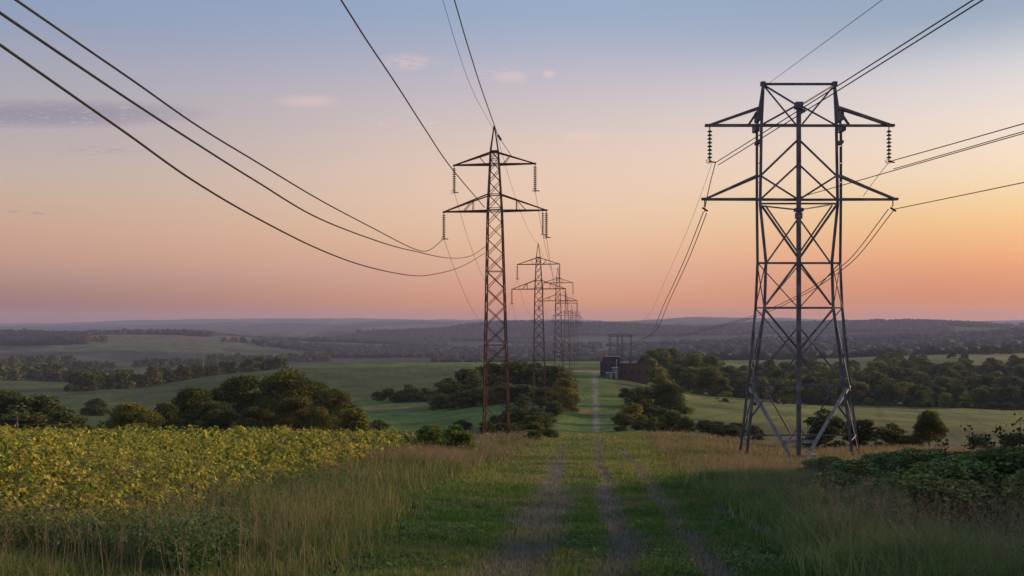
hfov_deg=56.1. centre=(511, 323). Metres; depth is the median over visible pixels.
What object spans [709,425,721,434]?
shrub
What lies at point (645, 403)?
shrub
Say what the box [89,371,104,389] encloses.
tree
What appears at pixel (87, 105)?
power line
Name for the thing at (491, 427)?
shrub
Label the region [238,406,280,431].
tree
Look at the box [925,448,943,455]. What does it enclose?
hedge bush
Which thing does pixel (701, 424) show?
shrub
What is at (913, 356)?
tree
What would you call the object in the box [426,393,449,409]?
tree
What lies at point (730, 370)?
tree
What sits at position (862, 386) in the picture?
tree
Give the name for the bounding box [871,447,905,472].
hedge bush
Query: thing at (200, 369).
tree
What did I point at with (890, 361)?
tree
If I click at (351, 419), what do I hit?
tree
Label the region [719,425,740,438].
shrub
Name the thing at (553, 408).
shrub
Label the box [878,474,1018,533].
hedge bush
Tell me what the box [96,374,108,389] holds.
tree
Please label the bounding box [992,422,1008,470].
sapling
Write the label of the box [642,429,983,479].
bank grass
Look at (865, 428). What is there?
shrub
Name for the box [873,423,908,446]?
shrub
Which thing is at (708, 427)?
shrub
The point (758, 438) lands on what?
shrub
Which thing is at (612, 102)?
sky
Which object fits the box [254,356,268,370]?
tree
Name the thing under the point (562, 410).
shrub
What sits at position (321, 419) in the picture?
tree
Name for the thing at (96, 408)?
tree
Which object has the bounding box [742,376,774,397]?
tree
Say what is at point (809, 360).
tree
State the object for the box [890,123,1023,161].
power line
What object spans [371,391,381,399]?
tree
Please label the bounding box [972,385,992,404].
tree
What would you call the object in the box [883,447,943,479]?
hedge bush
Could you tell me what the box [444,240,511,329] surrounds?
power line
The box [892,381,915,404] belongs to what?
tree
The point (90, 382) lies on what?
tree
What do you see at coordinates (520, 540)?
meadow grass
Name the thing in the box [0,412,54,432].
bush
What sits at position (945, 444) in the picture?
sapling
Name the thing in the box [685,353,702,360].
tree
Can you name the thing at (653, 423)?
shrub
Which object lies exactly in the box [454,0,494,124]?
power line
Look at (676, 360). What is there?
tree
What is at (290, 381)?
tree
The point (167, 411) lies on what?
tree
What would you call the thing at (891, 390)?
tree
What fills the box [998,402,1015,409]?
shrub
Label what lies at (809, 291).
power line
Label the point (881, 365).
tree
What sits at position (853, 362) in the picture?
tree
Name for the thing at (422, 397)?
tree
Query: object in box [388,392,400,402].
tree
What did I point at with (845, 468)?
hedge bush
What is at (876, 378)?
tree
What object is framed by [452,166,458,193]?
insulator string
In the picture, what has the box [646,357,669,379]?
tree
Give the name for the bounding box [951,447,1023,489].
hedge bush
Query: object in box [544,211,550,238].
insulator string
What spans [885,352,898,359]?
tree
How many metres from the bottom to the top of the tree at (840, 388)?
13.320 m
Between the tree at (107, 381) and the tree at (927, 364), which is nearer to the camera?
the tree at (107, 381)
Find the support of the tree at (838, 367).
on the ground at (360, 381)
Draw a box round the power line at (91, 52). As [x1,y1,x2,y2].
[14,0,443,251]
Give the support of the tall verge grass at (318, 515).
on the ground at (360, 381)
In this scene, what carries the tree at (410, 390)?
on the ground at (360, 381)
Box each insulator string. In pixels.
[441,213,447,239]
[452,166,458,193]
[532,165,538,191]
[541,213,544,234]
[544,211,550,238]
[706,127,714,163]
[885,127,894,163]
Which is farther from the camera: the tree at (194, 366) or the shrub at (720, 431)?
the tree at (194, 366)
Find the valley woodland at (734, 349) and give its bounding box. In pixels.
[253,329,1023,361]
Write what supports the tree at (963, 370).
on the ground at (360, 381)
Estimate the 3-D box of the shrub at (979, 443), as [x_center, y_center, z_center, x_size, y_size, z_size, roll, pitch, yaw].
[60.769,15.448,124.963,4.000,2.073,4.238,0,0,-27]
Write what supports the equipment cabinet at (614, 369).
on the ground at (360, 381)
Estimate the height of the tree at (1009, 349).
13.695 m
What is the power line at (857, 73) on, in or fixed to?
attached to the jumper cable at (709, 184)
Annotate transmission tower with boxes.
[701,81,898,457]
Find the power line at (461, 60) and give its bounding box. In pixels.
[443,1,492,127]
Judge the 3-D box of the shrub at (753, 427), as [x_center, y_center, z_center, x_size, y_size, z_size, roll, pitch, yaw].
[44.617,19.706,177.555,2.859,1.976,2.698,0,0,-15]
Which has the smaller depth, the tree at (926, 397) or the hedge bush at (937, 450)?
the hedge bush at (937, 450)
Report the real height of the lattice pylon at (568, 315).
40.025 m
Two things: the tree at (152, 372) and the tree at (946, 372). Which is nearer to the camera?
the tree at (946, 372)
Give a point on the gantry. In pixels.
(621, 336)
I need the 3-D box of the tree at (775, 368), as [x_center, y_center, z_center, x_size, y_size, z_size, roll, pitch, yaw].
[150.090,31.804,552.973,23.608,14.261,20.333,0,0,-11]
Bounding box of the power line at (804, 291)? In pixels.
[636,209,888,343]
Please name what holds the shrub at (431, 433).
on the ground at (360, 381)
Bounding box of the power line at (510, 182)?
[496,133,533,238]
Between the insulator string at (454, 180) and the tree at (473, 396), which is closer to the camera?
the insulator string at (454, 180)
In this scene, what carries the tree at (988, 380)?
on the ground at (360, 381)
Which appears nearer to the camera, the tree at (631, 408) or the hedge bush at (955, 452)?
the hedge bush at (955, 452)
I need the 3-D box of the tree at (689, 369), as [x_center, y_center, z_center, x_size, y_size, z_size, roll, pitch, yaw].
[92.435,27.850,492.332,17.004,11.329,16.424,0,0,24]
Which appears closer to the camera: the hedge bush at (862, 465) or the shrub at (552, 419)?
the hedge bush at (862, 465)
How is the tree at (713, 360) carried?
on the ground at (360, 381)
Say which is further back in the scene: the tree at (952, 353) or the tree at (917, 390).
the tree at (952, 353)
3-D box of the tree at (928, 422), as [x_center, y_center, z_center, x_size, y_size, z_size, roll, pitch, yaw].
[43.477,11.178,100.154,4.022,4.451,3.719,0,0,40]
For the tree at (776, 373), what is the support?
on the ground at (360, 381)
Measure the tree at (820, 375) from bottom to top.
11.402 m
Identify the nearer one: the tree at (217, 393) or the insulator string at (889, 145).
the insulator string at (889, 145)
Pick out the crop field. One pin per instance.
(19, 441)
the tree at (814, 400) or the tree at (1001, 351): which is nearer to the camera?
the tree at (814, 400)
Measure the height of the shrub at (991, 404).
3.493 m
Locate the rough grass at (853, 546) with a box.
[670,452,1023,575]
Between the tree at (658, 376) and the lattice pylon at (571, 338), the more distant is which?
the lattice pylon at (571, 338)
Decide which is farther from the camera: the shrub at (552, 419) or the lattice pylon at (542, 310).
the lattice pylon at (542, 310)
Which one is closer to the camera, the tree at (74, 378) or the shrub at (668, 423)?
the shrub at (668, 423)
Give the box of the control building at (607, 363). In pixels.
[600,349,620,378]
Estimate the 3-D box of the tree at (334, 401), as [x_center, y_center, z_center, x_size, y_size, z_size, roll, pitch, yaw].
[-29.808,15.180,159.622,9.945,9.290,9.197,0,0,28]
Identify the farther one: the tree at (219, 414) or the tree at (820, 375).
the tree at (820, 375)
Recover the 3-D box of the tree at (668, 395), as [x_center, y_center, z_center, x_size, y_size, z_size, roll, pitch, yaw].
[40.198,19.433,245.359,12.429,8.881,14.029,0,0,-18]
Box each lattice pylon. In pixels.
[443,125,547,434]
[511,243,565,408]
[540,268,577,366]
[553,293,577,369]
[563,305,580,369]
[569,313,583,363]
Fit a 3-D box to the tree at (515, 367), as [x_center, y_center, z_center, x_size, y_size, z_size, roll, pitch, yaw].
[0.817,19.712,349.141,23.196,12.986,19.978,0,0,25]
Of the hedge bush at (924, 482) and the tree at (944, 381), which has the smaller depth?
the hedge bush at (924, 482)
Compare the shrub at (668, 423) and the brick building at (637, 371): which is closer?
the shrub at (668, 423)
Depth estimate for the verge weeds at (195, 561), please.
12.65 m
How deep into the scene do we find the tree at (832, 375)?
496.90 m
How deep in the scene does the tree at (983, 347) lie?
1305.21 m
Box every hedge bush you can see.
[796,455,842,474]
[810,460,886,481]
[814,459,899,492]
[827,460,875,472]
[857,467,911,500]
[860,452,886,465]
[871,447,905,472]
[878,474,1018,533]
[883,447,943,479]
[884,460,1014,514]
[898,461,1001,496]
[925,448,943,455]
[940,450,975,456]
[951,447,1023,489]
[989,473,1023,510]
[998,445,1021,451]
[998,468,1023,520]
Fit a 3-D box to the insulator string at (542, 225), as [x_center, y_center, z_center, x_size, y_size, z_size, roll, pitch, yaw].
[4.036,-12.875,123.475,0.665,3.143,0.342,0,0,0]
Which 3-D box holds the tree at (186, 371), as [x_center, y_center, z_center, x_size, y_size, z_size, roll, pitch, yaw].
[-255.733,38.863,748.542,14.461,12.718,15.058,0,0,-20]
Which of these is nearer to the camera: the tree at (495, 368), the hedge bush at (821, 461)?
the hedge bush at (821, 461)
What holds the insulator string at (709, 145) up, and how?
hanging from the transmission tower
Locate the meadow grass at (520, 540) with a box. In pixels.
[162,431,826,575]
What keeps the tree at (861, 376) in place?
on the ground at (360, 381)
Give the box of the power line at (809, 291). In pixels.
[642,211,892,343]
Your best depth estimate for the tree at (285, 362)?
873.50 m
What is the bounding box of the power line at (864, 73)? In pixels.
[718,0,982,164]
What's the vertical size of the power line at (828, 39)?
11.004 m
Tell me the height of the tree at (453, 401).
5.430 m
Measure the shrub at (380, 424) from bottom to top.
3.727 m
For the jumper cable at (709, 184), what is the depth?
75.97 m
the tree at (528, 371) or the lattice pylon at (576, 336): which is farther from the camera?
the lattice pylon at (576, 336)
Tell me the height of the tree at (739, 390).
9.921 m
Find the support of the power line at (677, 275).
attached to the transmission tower
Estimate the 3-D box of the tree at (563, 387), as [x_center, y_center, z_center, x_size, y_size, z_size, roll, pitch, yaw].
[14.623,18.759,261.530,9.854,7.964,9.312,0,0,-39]
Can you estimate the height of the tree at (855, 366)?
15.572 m
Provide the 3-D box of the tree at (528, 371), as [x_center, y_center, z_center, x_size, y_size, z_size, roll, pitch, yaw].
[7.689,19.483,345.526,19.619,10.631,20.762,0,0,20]
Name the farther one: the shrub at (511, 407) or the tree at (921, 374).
the tree at (921, 374)
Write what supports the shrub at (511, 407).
on the ground at (360, 381)
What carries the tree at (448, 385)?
on the ground at (360, 381)
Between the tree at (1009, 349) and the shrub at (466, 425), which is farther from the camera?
the tree at (1009, 349)
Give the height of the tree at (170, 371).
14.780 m
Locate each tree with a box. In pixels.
[0,389,22,421]
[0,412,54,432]
[1,394,74,428]
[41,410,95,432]
[63,368,84,390]
[77,369,91,388]
[79,398,112,415]
[80,373,99,390]
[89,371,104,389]
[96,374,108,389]
[96,402,165,430]
[101,374,110,389]
[105,373,122,388]
[116,371,135,388]
[126,371,140,387]
[132,374,143,386]
[139,374,152,386]
[144,366,161,384]
[150,402,187,430]
[152,367,165,384]
[158,367,171,382]
[164,366,175,383]
[170,385,213,430]
[174,364,192,378]
[175,365,192,380]
[190,364,198,378]
[194,365,208,377]
[194,401,241,432]
[199,365,211,377]
[210,387,235,408]
[211,364,220,375]
[218,360,227,374]
[218,374,266,431]
[223,361,234,373]
[227,361,240,373]
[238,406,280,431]
[239,362,250,372]
[240,366,318,419]
[241,358,256,372]
[246,360,258,371]
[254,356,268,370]
[258,375,287,414]
[262,358,272,369]
[269,356,283,368]
[274,397,313,431]
[275,356,288,368]
[293,379,329,426]
[300,406,339,431]
[306,387,357,430]
[332,407,372,433]
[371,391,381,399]
[376,388,397,400]
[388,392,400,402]
[391,384,420,401]
[411,388,433,401]
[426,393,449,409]
[430,377,463,407]
[442,392,480,408]
[454,368,490,392]
[460,386,494,404]
[474,362,513,393]
[476,381,518,403]
[490,360,529,387]
[499,384,538,399]
[513,363,553,386]
[526,387,560,400]
[534,365,580,390]
[547,378,579,405]
[562,392,580,411]
[615,402,647,421]
[622,386,655,404]
[637,349,669,371]
[645,367,675,388]
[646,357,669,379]
[647,382,695,414]
[658,350,671,364]
[666,348,684,356]
[666,355,687,366]
[668,364,684,384]
[676,366,698,383]
[678,372,704,390]
[681,357,704,378]
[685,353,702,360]
[690,367,723,394]
[696,364,718,370]
[701,355,725,371]
[707,377,734,396]
[710,371,730,387]
[721,365,739,378]
[729,377,749,397]
[733,371,751,387]
[735,365,747,370]
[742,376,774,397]
[751,363,776,377]
[761,378,784,399]
[763,359,777,367]
[766,369,790,393]
[768,366,787,378]
[777,361,805,379]
[777,379,812,402]
[794,356,817,366]
[795,376,829,404]
[806,360,828,369]
[810,377,837,404]
[812,364,830,374]
[812,373,826,377]
[824,369,862,398]
[829,361,842,371]
[832,364,854,370]
[832,377,860,404]
[843,381,874,403]
[845,360,860,370]
[849,364,861,371]
[852,371,869,383]
[861,367,879,374]
[863,360,888,373]
[867,372,893,388]
[871,380,903,405]
[877,350,888,360]
[884,357,902,367]
[884,366,911,382]
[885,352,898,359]
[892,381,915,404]
[895,350,905,360]
[902,384,938,406]
[904,376,929,393]
[905,410,949,448]
[908,354,916,360]
[909,357,931,371]
[912,371,931,385]
[917,354,930,361]
[918,362,935,372]
[918,392,934,406]
[923,364,938,379]
[926,385,945,406]
[928,375,954,400]
[932,366,961,384]
[933,361,962,376]
[937,392,953,406]
[946,350,956,358]
[948,364,975,380]
[949,384,977,407]
[952,380,970,395]
[958,352,971,361]
[958,392,975,407]
[959,358,974,370]
[970,374,999,392]
[970,387,992,407]
[971,357,1007,372]
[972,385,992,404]
[974,363,992,374]
[979,345,990,354]
[980,363,1010,375]
[983,345,995,354]
[989,371,1003,378]
[992,375,1023,387]
[999,345,1008,353]
[1002,344,1014,353]
[1005,355,1018,365]
[1007,357,1023,371]
[1014,344,1023,352]
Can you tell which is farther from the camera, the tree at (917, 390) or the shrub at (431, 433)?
the tree at (917, 390)
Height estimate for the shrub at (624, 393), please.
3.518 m
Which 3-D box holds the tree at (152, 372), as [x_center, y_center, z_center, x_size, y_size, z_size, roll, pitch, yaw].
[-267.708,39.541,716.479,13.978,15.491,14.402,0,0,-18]
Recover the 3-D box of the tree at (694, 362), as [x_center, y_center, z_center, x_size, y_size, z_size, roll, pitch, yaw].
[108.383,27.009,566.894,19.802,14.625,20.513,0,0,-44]
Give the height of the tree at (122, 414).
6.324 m
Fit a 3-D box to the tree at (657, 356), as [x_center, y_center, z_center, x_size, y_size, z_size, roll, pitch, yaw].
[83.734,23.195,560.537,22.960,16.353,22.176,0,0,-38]
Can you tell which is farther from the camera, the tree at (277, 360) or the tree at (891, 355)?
the tree at (891, 355)
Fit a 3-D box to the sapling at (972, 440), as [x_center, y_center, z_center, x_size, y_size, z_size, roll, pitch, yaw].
[10.469,3.409,21.936,0.435,2.174,0.404,0,0,24]
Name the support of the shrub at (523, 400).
on the ground at (360, 381)
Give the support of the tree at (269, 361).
on the ground at (360, 381)
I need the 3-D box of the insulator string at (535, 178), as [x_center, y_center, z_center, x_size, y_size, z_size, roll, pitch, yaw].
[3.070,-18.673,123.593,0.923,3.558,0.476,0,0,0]
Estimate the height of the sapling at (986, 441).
1.967 m
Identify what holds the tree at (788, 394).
on the ground at (360, 381)
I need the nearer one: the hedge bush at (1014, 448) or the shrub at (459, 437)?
the hedge bush at (1014, 448)
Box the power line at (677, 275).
[614,211,703,344]
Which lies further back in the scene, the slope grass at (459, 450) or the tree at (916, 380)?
the tree at (916, 380)
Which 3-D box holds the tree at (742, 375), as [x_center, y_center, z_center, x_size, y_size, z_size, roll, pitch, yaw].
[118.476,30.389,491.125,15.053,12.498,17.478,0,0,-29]
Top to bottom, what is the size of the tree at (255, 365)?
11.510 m
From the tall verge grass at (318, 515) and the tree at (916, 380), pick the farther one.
the tree at (916, 380)
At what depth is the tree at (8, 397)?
187.77 m
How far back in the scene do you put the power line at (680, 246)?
101.88 m
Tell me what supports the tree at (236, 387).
on the ground at (360, 381)
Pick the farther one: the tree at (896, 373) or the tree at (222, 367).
the tree at (222, 367)
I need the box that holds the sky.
[0,0,1023,322]
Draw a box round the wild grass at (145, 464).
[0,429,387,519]
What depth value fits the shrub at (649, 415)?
223.98 m
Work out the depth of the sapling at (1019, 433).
19.00 m
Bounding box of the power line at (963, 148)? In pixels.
[894,131,1023,168]
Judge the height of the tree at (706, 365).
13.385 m
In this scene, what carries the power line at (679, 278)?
attached to the transmission tower
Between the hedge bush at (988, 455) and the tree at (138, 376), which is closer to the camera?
the hedge bush at (988, 455)
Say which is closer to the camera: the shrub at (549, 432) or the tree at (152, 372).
the shrub at (549, 432)
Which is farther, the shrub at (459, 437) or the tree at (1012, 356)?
the tree at (1012, 356)
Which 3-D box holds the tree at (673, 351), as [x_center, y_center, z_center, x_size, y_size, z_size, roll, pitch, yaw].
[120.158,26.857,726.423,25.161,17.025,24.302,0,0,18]
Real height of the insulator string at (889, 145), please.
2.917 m
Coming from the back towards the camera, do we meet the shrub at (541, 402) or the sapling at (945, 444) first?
the shrub at (541, 402)
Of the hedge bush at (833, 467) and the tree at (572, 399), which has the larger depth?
the tree at (572, 399)
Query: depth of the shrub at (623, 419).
188.89 m
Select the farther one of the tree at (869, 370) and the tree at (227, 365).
the tree at (227, 365)
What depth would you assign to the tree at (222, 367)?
808.88 m
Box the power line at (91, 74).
[0,11,485,257]
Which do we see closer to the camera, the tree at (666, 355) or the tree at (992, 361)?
the tree at (666, 355)
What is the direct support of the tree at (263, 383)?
on the ground at (360, 381)
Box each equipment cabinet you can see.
[605,372,615,378]
[612,367,617,378]
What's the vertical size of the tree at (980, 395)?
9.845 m
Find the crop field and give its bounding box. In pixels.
[0,423,436,557]
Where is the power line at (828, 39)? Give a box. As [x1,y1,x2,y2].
[768,0,881,83]
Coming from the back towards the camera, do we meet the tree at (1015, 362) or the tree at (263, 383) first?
the tree at (1015, 362)
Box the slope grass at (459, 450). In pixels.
[361,429,546,471]
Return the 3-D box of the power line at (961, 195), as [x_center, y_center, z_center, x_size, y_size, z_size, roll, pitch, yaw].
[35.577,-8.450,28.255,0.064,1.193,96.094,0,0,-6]
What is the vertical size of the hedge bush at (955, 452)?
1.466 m
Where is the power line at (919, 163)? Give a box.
[801,133,1023,196]
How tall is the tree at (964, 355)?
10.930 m
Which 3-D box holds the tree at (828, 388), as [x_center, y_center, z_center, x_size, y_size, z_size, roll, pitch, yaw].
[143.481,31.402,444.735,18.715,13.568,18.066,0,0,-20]
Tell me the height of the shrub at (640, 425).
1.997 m
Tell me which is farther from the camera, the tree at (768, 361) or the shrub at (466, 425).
the tree at (768, 361)
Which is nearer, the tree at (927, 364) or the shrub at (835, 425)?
the shrub at (835, 425)
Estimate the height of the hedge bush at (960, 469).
1.552 m
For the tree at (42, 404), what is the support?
on the ground at (360, 381)
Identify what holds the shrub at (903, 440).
on the ground at (360, 381)
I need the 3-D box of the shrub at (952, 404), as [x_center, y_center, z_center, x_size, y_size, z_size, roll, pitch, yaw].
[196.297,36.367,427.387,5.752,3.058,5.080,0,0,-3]
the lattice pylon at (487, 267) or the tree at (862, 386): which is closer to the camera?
the lattice pylon at (487, 267)
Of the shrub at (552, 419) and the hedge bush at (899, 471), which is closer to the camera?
the hedge bush at (899, 471)
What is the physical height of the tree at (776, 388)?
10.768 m
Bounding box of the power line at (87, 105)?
[0,43,484,275]
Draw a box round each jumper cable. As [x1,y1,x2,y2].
[495,127,510,154]
[704,163,715,211]
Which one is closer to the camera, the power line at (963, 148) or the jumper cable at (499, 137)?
the power line at (963, 148)
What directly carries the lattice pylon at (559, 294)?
on the ground at (360, 381)
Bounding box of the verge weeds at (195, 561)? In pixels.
[0,461,364,575]
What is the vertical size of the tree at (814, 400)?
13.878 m
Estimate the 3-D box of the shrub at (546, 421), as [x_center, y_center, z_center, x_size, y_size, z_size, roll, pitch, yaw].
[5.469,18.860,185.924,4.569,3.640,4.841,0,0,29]
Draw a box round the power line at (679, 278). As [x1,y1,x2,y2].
[616,213,706,344]
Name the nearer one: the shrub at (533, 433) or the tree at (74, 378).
the shrub at (533, 433)
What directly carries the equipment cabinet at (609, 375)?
on the ground at (360, 381)
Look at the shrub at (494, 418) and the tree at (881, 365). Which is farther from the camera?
the tree at (881, 365)
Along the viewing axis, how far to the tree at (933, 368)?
660.18 m
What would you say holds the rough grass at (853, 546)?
on the ground at (360, 381)
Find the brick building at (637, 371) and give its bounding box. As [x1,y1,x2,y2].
[620,356,647,383]
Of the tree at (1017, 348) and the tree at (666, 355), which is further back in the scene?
the tree at (1017, 348)
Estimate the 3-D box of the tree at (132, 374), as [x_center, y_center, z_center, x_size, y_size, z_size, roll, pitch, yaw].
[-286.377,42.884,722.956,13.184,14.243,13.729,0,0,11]
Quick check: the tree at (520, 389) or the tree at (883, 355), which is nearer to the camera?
the tree at (520, 389)
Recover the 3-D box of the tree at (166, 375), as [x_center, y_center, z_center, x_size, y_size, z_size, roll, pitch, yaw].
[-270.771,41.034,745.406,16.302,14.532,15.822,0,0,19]
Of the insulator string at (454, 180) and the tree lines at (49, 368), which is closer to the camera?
the insulator string at (454, 180)
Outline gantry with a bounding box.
[609,333,631,362]
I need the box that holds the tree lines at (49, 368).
[0,334,331,382]
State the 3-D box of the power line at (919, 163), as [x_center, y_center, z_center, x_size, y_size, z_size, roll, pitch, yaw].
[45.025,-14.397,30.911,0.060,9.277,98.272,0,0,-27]
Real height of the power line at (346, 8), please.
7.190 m
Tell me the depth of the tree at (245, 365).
800.11 m
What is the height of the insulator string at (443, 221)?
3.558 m
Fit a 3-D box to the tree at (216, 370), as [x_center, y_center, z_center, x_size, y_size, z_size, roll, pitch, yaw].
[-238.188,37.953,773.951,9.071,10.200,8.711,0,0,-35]
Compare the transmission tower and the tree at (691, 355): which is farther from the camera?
the tree at (691, 355)
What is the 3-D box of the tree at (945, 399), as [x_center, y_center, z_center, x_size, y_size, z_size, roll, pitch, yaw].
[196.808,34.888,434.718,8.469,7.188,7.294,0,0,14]
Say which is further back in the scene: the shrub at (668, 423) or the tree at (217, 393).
the tree at (217, 393)
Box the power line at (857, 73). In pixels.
[715,0,973,162]
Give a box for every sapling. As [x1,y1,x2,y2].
[937,431,950,461]
[960,425,976,454]
[977,433,995,451]
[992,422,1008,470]
[1010,413,1023,469]
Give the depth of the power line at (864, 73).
49.16 m
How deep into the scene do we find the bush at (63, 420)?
177.39 m
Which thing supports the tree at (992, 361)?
on the ground at (360, 381)
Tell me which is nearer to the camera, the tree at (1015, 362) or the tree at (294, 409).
the tree at (294, 409)
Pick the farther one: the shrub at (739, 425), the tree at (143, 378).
the tree at (143, 378)
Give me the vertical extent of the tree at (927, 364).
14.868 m
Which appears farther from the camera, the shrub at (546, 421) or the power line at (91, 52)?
the shrub at (546, 421)
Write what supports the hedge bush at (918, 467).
on the ground at (360, 381)
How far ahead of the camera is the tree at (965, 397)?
433.82 m
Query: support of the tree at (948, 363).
on the ground at (360, 381)
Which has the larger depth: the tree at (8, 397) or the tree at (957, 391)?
the tree at (957, 391)
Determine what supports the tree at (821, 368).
on the ground at (360, 381)
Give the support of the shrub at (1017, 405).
on the ground at (360, 381)
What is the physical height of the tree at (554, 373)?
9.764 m
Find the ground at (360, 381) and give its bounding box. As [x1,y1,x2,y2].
[0,317,1023,575]
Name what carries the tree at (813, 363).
on the ground at (360, 381)
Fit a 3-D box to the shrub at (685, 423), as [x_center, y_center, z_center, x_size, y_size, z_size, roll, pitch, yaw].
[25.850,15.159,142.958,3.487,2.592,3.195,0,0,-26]
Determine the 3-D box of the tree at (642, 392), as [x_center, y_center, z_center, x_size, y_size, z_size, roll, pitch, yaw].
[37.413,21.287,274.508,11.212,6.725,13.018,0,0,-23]
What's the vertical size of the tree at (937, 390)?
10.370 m
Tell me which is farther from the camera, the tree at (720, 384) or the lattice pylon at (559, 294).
the tree at (720, 384)
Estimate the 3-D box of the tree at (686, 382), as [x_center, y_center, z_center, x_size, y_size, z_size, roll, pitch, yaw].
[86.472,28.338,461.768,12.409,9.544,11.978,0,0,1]
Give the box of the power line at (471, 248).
[454,193,516,298]
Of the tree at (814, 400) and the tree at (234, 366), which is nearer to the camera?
the tree at (814, 400)
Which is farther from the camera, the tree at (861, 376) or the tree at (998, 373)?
the tree at (998, 373)
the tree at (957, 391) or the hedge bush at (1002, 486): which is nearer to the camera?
the hedge bush at (1002, 486)
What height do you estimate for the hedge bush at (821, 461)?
1.164 m
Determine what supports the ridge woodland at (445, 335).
on the ground at (360, 381)
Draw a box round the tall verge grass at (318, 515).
[0,428,544,575]
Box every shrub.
[367,419,391,434]
[416,424,447,449]
[438,424,476,452]
[453,419,472,429]
[476,421,497,433]
[488,415,502,423]
[498,412,520,424]
[498,423,515,433]
[501,405,516,416]
[513,394,530,406]
[513,410,529,423]
[517,415,544,433]
[524,430,542,440]
[526,408,557,426]
[533,398,547,408]
[536,412,552,428]
[539,428,559,437]
[545,400,564,413]
[545,402,560,415]
[611,413,638,430]
[618,388,630,397]
[630,420,648,429]
[637,399,650,409]
[642,407,658,416]
[644,417,658,431]
[645,412,653,418]
[658,410,682,430]
[674,416,696,432]
[696,420,717,432]
[702,423,714,432]
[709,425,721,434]
[713,427,725,437]
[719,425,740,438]
[735,423,746,432]
[745,425,760,433]
[750,429,764,439]
[753,433,764,441]
[801,408,846,449]
[841,419,883,447]
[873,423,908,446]
[894,435,919,446]
[946,401,958,407]
[962,434,994,448]
[983,402,999,408]
[997,433,1023,448]
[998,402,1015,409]
[1008,402,1020,409]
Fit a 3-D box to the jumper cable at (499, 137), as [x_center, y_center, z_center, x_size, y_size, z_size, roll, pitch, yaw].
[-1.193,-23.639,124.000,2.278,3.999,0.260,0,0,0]
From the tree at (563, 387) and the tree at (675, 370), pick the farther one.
the tree at (675, 370)
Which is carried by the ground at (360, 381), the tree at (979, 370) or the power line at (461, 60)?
the tree at (979, 370)
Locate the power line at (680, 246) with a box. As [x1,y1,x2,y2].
[623,164,711,341]
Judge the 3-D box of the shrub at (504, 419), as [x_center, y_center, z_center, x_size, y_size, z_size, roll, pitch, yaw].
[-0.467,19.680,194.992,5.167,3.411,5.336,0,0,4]
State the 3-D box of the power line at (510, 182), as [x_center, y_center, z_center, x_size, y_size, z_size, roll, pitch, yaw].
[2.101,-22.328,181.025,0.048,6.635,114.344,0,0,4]
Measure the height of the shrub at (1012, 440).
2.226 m
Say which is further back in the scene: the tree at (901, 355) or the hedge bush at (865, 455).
the tree at (901, 355)
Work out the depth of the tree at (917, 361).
713.48 m
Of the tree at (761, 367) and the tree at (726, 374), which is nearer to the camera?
the tree at (726, 374)
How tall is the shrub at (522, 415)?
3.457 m
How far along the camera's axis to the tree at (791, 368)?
565.60 m
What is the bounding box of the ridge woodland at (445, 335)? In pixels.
[0,318,1023,345]
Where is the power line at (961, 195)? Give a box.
[895,182,1023,208]
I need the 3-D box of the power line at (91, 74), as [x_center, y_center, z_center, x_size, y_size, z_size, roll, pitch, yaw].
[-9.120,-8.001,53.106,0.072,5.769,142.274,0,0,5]
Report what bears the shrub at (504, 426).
on the ground at (360, 381)
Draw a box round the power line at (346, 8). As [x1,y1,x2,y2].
[340,0,484,207]
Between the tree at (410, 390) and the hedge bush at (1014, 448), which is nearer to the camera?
the hedge bush at (1014, 448)
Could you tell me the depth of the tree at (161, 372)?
732.50 m
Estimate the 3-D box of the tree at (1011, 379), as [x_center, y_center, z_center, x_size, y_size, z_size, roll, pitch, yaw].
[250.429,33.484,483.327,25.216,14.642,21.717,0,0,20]
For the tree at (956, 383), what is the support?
on the ground at (360, 381)
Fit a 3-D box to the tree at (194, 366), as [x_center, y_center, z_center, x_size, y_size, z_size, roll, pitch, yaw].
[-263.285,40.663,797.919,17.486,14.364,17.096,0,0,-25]
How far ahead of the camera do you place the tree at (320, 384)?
174.06 m
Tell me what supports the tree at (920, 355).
on the ground at (360, 381)
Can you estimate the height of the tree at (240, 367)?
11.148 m
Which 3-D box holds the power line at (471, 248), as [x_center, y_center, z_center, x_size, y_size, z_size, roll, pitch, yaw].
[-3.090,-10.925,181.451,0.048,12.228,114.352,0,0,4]
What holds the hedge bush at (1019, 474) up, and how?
on the ground at (360, 381)
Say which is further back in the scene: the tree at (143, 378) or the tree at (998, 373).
the tree at (143, 378)
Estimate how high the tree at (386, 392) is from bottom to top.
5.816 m
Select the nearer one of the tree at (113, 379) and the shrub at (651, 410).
the shrub at (651, 410)
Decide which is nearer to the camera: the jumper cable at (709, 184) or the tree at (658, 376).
the jumper cable at (709, 184)
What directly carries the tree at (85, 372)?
on the ground at (360, 381)
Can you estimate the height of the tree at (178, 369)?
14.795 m
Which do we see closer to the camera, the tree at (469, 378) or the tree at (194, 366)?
the tree at (469, 378)

